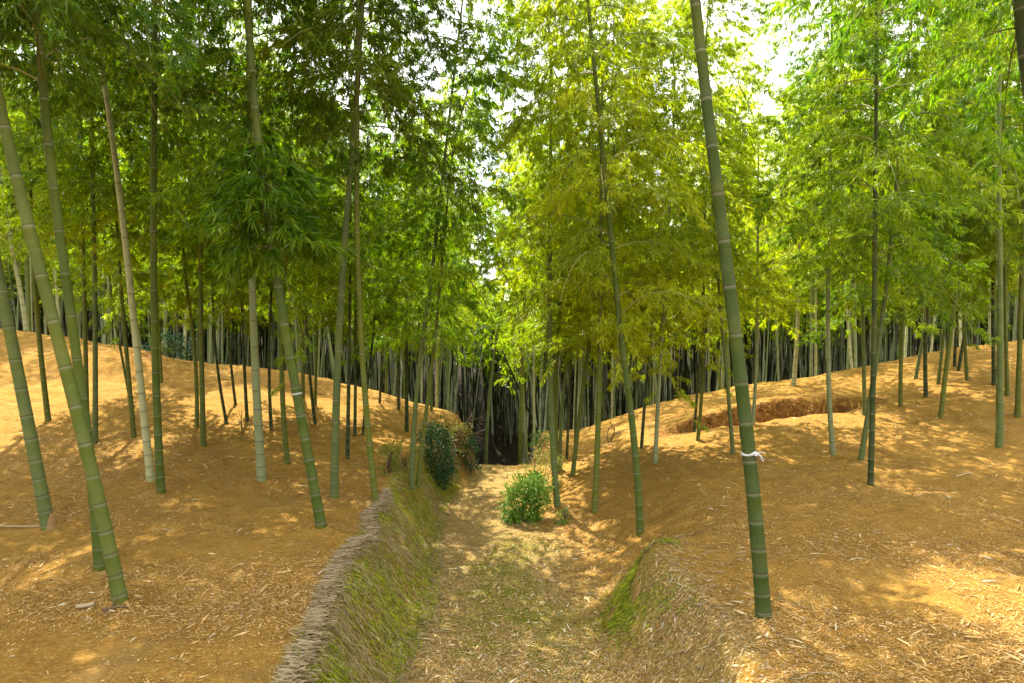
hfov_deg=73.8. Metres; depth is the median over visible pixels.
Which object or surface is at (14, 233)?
bamboo
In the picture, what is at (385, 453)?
weed clump
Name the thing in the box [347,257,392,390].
bamboo
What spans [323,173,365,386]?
bamboo
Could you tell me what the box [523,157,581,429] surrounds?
bamboo
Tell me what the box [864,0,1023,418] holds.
bamboo
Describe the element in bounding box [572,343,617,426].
bamboo
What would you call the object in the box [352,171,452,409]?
bamboo
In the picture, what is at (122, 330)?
bamboo
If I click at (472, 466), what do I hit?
shrub
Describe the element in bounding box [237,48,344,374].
bamboo
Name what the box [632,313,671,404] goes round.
bamboo
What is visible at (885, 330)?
bamboo
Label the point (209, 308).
bamboo
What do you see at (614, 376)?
bamboo
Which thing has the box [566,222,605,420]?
bamboo
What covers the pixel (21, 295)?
bamboo
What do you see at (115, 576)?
bamboo
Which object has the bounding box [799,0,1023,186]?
bamboo
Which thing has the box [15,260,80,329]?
bamboo
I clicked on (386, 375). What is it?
bamboo
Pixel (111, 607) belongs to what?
root snag
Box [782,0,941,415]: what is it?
bamboo
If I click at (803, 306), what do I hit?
bamboo
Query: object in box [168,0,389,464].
bamboo
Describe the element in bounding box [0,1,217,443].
bamboo
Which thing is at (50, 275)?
bamboo
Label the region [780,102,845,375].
bamboo
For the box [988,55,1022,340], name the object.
bamboo
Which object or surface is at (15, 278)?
bamboo
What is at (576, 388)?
bamboo
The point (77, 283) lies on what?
bamboo
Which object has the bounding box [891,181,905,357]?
bamboo
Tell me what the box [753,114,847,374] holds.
bamboo
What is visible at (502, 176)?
bamboo
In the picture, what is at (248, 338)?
bamboo
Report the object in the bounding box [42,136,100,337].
bamboo
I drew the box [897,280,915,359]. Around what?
bamboo
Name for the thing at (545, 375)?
bamboo
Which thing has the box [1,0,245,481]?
bamboo
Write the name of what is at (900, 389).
bamboo
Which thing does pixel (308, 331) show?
bamboo
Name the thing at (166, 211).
bamboo
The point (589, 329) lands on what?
bamboo
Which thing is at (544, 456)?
weed clump
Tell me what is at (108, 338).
bamboo
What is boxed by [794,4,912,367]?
bamboo
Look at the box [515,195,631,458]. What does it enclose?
bamboo
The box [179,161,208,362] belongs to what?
bamboo
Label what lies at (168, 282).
bamboo
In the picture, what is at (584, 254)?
bamboo
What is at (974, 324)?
bamboo
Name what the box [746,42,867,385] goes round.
bamboo
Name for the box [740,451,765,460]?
plastic ribbon
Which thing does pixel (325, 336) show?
bamboo
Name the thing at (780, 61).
sky
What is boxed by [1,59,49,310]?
bamboo
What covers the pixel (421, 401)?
bamboo
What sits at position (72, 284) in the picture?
bamboo
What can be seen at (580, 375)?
bamboo
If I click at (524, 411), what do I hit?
bamboo
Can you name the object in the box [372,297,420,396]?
bamboo
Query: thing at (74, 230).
bamboo
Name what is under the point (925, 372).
bamboo
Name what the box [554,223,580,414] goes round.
bamboo
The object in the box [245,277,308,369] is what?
bamboo
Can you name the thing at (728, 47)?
bamboo
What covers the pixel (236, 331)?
bamboo
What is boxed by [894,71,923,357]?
bamboo
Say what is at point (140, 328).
bamboo
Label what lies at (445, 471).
shrub
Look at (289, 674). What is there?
straw edging
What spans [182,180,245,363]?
bamboo
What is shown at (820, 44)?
bamboo
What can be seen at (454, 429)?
weed clump
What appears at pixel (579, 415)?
bamboo
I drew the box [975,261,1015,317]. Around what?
bamboo
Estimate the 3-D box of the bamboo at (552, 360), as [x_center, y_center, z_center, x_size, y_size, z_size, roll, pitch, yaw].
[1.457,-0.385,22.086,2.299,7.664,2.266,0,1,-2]
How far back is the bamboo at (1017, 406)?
8.64 m
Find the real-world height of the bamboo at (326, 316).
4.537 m
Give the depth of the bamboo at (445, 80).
14.02 m
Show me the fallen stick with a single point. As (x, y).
(20, 526)
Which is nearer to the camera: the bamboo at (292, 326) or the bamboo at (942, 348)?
the bamboo at (942, 348)
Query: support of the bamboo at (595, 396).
on the ground at (240, 539)
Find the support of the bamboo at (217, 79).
on the ground at (240, 539)
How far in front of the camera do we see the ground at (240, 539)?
5.57 m
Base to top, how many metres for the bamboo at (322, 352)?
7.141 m
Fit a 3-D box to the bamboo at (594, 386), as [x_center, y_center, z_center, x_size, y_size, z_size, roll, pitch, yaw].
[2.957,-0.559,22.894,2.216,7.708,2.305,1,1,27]
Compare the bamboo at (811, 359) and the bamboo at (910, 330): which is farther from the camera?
the bamboo at (910, 330)
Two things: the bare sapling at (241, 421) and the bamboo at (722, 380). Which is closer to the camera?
the bare sapling at (241, 421)
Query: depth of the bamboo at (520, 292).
7.43 m
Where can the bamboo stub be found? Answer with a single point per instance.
(90, 604)
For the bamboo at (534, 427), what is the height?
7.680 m
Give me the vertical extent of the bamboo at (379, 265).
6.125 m
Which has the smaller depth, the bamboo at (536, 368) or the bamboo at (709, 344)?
the bamboo at (709, 344)
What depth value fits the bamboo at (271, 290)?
8.53 m
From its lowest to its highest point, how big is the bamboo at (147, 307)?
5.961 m
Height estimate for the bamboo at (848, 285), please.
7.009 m
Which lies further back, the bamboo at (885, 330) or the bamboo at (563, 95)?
the bamboo at (885, 330)
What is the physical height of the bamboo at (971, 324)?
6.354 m
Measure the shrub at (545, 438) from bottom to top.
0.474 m
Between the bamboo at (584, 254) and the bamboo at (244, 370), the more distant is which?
the bamboo at (584, 254)
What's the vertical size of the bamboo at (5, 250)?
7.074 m
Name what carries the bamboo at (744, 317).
on the ground at (240, 539)
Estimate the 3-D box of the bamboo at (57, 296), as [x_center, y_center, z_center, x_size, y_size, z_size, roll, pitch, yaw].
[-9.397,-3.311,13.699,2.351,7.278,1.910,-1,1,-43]
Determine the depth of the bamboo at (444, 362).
12.28 m
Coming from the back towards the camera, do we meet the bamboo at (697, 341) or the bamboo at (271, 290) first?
the bamboo at (697, 341)
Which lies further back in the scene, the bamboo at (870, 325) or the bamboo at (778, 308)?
the bamboo at (870, 325)
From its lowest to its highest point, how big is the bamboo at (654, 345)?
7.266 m
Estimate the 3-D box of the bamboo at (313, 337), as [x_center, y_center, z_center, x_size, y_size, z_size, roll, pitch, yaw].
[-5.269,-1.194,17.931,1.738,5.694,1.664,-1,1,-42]
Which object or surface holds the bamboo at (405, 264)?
on the ground at (240, 539)
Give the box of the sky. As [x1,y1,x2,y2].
[5,0,1023,299]
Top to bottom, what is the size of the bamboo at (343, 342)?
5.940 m
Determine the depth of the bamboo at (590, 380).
23.89 m
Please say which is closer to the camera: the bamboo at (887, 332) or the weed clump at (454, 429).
the weed clump at (454, 429)
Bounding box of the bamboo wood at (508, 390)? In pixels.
[0,162,1023,464]
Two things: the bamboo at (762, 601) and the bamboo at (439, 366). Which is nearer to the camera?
the bamboo at (762, 601)
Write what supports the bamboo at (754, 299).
on the ground at (240, 539)
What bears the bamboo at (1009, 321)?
on the ground at (240, 539)
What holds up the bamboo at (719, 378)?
on the ground at (240, 539)
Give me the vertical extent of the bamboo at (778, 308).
5.933 m
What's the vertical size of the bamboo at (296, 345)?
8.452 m
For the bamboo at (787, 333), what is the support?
on the ground at (240, 539)
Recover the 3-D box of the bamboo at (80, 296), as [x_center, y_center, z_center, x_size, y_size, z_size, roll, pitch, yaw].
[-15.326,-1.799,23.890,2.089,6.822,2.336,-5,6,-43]
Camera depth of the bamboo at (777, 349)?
15.15 m
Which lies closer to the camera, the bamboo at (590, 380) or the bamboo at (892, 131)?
the bamboo at (892, 131)
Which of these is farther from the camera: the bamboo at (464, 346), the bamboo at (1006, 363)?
the bamboo at (464, 346)
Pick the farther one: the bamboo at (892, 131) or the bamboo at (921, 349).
the bamboo at (892, 131)
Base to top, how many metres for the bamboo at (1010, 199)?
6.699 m
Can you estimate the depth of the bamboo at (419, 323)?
9.77 m
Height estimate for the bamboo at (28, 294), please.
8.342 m
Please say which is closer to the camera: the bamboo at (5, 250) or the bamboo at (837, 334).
the bamboo at (5, 250)
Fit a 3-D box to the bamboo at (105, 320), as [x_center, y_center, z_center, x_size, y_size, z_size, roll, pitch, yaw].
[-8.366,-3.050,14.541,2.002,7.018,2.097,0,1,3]
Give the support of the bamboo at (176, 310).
on the ground at (240, 539)
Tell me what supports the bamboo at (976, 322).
on the ground at (240, 539)
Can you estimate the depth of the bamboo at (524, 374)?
27.55 m
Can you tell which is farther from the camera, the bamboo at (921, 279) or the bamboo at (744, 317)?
the bamboo at (744, 317)
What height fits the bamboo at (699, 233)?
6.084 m
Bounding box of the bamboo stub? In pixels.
[75,602,94,608]
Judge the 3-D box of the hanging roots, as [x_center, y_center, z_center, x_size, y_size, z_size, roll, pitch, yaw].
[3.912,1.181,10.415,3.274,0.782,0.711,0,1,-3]
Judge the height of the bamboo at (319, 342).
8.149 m
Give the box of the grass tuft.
[554,506,569,525]
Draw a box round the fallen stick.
[0,525,39,526]
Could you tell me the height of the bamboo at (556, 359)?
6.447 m
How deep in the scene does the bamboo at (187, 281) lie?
8.24 m
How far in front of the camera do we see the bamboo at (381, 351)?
11.54 m
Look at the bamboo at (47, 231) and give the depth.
15.08 m
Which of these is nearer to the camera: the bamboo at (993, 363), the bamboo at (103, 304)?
the bamboo at (993, 363)
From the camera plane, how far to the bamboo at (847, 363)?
18.91 m
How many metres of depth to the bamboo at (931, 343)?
13.84 m
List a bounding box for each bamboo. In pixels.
[0,0,93,530]
[0,0,137,604]
[0,0,232,571]
[0,1,163,404]
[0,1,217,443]
[0,4,124,421]
[0,23,106,321]
[0,27,76,331]
[0,80,72,331]
[0,126,43,261]
[0,136,56,330]
[0,161,22,261]
[0,208,32,323]
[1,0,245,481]
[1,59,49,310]
[2,163,55,334]
[2,198,46,297]
[3,127,69,331]
[14,18,197,437]
[14,110,98,298]
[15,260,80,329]
[16,107,176,394]
[24,119,94,324]
[29,0,294,493]
[36,108,96,332]
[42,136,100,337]
[42,205,111,298]
[47,239,104,302]
[48,267,91,323]
[69,120,123,344]
[73,33,148,344]
[79,0,359,528]
[80,233,139,342]
[81,122,209,382]
[82,0,293,446]
[86,120,160,344]
[88,287,136,343]
[96,120,144,343]
[97,274,144,334]
[98,122,144,347]
[104,46,235,427]
[119,0,395,481]
[119,103,177,349]
[124,227,161,347]
[126,103,178,350]
[127,100,271,424]
[135,297,178,336]
[137,253,180,289]
[143,45,234,359]
[162,68,221,363]
[166,113,274,404]
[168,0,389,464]
[172,263,212,330]
[175,53,292,421]
[175,131,223,364]
[176,279,203,360]
[177,247,220,360]
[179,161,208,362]
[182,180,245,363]
[189,46,343,430]
[212,0,498,503]
[213,113,246,364]
[214,280,220,363]
[215,293,262,364]
[223,0,476,498]
[228,0,468,458]
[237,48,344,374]
[239,290,274,365]
[239,299,272,367]
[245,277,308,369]
[255,45,301,372]
[256,142,345,396]
[259,109,363,424]
[266,295,310,348]
[271,298,334,374]
[272,311,323,355]
[286,263,345,376]
[286,274,334,372]
[287,117,373,404]
[291,295,325,376]
[291,308,325,353]
[298,92,413,435]
[308,126,444,434]
[308,316,334,376]
[313,175,362,377]
[317,0,584,492]
[322,324,370,382]
[323,107,343,379]
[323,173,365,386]
[323,287,352,383]
[323,318,353,369]
[331,46,469,431]
[335,179,429,403]
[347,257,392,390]
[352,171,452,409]
[360,127,430,393]
[366,19,516,489]
[370,182,409,398]
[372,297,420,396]
[392,156,453,405]
[394,71,481,407]
[395,119,458,403]
[403,185,481,410]
[412,326,438,388]
[413,191,483,405]
[423,231,479,409]
[428,132,494,404]
[429,194,481,410]
[432,0,665,506]
[462,136,542,464]
[463,137,544,464]
[479,0,757,536]
[483,0,625,471]
[491,158,562,455]
[494,0,689,476]
[496,0,737,513]
[496,114,544,464]
[503,304,531,463]
[507,256,553,449]
[514,144,625,468]
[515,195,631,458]
[518,334,574,424]
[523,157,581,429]
[526,278,573,429]
[530,143,604,438]
[543,16,619,429]
[554,0,788,463]
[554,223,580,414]
[562,141,581,398]
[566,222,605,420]
[568,297,582,399]
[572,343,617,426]
[579,342,605,426]
[580,346,609,420]
[593,117,715,448]
[594,153,642,424]
[594,340,610,417]
[599,80,690,403]
[603,182,648,417]
[606,0,844,454]
[611,180,641,418]
[623,221,666,381]
[628,326,669,404]
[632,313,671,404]
[633,218,677,403]
[651,109,767,440]
[653,114,770,432]
[665,176,746,389]
[678,161,739,392]
[679,24,780,386]
[680,324,713,359]
[682,27,825,424]
[690,0,771,618]
[690,282,720,377]
[698,183,747,391]
[702,86,774,388]
[707,139,769,390]
[710,224,759,385]
[733,0,1023,485]
[733,153,812,380]
[738,159,781,382]
[738,184,791,381]
[740,0,941,454]
[741,124,803,381]
[744,214,809,348]
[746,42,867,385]
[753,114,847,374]
[754,0,1023,460]
[766,245,821,380]
[767,303,809,378]
[769,110,856,376]
[772,33,854,336]
[773,98,857,368]
[777,222,832,357]
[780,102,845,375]
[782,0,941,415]
[790,289,836,343]
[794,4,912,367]
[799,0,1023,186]
[800,272,844,373]
[821,228,870,348]
[823,37,992,406]
[824,276,870,367]
[830,269,878,368]
[840,80,904,254]
[844,26,1010,397]
[845,151,866,369]
[848,295,890,340]
[858,286,871,364]
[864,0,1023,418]
[868,285,900,361]
[880,3,1021,383]
[884,282,900,361]
[886,287,942,356]
[890,104,927,352]
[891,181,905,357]
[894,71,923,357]
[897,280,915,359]
[901,96,936,351]
[906,143,1011,378]
[910,0,1023,395]
[916,5,1022,384]
[917,122,1019,380]
[922,9,1013,347]
[936,0,1023,417]
[938,281,987,346]
[942,111,1019,366]
[948,282,987,334]
[949,154,1019,370]
[950,4,1013,447]
[959,75,983,346]
[970,297,972,345]
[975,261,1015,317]
[982,59,1022,336]
[987,263,1015,341]
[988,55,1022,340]
[1004,59,1022,340]
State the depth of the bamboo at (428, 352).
25.39 m
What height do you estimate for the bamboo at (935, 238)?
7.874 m
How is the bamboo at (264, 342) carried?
on the ground at (240, 539)
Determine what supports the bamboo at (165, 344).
on the ground at (240, 539)
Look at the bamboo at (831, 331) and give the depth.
25.74 m
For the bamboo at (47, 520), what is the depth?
4.90 m
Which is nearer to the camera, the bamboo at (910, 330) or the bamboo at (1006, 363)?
the bamboo at (1006, 363)
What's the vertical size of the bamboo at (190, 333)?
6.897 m
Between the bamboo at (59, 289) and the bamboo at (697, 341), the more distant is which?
the bamboo at (697, 341)
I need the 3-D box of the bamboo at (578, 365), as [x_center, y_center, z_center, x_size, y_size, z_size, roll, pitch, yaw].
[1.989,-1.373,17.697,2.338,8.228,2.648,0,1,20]
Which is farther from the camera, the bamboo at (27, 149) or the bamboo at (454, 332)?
the bamboo at (454, 332)
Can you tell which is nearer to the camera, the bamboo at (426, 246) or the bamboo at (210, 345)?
the bamboo at (426, 246)
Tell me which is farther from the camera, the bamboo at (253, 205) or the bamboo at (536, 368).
the bamboo at (536, 368)
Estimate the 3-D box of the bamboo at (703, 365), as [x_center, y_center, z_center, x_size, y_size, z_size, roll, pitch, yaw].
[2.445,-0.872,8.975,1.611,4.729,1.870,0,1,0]
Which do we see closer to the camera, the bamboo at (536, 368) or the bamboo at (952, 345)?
the bamboo at (952, 345)
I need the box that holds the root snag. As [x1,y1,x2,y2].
[102,597,126,614]
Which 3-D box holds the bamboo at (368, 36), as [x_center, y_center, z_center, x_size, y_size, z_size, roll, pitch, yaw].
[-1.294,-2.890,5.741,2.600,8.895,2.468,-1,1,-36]
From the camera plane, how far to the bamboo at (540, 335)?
9.01 m
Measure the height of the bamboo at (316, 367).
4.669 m
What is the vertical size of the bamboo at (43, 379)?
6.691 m
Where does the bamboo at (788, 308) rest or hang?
on the ground at (240, 539)
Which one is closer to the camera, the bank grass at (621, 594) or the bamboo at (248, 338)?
the bank grass at (621, 594)
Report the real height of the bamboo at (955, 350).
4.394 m
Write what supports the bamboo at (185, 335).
on the ground at (240, 539)
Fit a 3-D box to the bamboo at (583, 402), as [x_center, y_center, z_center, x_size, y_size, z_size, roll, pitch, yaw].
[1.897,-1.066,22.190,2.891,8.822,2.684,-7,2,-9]
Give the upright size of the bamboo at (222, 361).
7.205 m
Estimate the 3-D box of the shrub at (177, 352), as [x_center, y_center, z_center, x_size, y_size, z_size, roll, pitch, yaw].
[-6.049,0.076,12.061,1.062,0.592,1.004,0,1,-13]
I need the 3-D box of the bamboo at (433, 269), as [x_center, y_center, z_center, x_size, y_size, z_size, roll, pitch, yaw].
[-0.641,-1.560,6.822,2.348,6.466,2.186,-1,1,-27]
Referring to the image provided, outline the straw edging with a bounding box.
[267,488,394,682]
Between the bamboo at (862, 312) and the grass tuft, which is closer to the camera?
the grass tuft
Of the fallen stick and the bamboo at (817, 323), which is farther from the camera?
the bamboo at (817, 323)
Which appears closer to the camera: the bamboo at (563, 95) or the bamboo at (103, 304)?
the bamboo at (563, 95)
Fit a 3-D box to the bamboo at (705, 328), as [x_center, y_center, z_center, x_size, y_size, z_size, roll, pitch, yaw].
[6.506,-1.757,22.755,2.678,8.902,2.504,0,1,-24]
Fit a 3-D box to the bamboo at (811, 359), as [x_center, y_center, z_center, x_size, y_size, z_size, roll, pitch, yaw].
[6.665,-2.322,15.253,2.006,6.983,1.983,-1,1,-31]
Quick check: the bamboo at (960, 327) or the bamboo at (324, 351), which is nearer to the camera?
the bamboo at (960, 327)
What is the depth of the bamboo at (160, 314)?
10.32 m
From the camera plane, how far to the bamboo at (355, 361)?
8.87 m
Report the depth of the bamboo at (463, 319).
18.42 m
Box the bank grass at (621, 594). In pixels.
[268,452,703,682]
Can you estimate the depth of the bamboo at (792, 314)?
22.02 m
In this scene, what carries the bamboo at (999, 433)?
on the ground at (240, 539)
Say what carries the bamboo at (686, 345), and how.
on the ground at (240, 539)
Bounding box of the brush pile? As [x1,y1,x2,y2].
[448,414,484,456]
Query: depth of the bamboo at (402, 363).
18.66 m
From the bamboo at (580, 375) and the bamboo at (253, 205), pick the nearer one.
the bamboo at (253, 205)
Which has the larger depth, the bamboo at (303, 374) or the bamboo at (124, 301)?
the bamboo at (124, 301)
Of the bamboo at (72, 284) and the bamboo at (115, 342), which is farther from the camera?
the bamboo at (72, 284)
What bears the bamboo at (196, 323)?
on the ground at (240, 539)
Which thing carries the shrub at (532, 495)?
on the ground at (240, 539)
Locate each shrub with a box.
[140,329,198,360]
[410,410,462,490]
[458,433,482,474]
[496,465,560,526]
[528,426,549,450]
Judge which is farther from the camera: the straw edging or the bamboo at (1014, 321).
the bamboo at (1014, 321)
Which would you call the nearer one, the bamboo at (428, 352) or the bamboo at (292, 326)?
the bamboo at (292, 326)
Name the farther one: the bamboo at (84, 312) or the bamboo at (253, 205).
the bamboo at (84, 312)
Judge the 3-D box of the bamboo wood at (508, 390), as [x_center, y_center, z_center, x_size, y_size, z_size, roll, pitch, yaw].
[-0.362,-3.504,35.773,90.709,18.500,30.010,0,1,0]
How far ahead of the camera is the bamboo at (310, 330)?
24.24 m
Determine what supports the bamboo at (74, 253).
on the ground at (240, 539)
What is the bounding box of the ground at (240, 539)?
[0,281,1023,682]
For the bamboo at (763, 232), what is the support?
on the ground at (240, 539)
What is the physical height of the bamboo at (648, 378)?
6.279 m
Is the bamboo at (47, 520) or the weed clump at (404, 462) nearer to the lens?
the bamboo at (47, 520)
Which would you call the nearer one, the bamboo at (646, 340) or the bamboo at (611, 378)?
the bamboo at (611, 378)
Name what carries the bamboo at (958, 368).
on the ground at (240, 539)
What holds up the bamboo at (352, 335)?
on the ground at (240, 539)
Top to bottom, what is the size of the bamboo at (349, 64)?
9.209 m
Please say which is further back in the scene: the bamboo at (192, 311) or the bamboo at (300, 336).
the bamboo at (300, 336)
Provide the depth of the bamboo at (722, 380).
15.59 m
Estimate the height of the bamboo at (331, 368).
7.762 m
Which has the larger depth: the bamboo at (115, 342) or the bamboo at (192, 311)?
the bamboo at (192, 311)
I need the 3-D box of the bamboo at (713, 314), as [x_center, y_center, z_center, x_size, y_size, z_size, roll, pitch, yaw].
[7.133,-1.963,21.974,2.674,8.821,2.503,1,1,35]
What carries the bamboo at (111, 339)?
on the ground at (240, 539)
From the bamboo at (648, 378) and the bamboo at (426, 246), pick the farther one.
the bamboo at (648, 378)
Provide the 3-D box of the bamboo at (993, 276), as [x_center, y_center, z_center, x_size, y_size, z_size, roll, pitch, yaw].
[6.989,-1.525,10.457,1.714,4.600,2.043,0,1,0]
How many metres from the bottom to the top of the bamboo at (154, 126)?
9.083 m
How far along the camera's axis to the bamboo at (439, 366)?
15.12 m
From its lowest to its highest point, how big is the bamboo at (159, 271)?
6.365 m
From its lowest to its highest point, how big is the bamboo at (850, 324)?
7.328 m
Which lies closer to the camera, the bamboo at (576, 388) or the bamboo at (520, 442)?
the bamboo at (576, 388)
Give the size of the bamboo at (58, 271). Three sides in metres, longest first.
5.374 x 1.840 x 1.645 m
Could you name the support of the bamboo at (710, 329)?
on the ground at (240, 539)
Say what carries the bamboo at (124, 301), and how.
on the ground at (240, 539)
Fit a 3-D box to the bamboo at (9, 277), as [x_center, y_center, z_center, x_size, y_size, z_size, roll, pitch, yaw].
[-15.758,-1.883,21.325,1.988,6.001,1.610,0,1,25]
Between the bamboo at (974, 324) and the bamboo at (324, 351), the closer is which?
the bamboo at (324, 351)
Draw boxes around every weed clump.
[374,440,405,475]
[385,438,419,472]
[433,417,471,454]
[520,442,567,490]
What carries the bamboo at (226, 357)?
on the ground at (240, 539)
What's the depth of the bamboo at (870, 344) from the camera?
20.09 m
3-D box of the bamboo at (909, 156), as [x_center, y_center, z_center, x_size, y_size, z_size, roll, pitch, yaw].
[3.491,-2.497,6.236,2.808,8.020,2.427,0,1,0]
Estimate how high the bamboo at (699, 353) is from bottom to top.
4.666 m
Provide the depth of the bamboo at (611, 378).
15.68 m
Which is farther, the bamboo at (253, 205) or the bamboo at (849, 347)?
the bamboo at (849, 347)
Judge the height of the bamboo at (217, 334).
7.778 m
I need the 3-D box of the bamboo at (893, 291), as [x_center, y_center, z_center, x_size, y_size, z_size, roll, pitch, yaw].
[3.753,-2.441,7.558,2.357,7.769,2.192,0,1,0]
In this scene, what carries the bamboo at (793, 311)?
on the ground at (240, 539)
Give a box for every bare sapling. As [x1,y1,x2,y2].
[231,403,266,434]
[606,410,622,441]
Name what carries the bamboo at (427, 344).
on the ground at (240, 539)
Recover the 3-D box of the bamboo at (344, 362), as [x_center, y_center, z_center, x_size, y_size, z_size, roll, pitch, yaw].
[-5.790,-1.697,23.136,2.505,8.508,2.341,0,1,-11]
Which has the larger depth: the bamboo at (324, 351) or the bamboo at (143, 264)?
the bamboo at (324, 351)
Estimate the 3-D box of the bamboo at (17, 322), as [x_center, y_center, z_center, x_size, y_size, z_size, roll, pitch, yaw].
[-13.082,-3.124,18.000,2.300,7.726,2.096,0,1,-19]
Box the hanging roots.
[674,394,877,434]
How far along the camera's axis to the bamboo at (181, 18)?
4.04 m
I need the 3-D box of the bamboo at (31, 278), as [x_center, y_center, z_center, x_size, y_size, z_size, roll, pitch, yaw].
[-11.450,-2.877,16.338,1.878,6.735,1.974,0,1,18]
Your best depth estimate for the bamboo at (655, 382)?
14.69 m

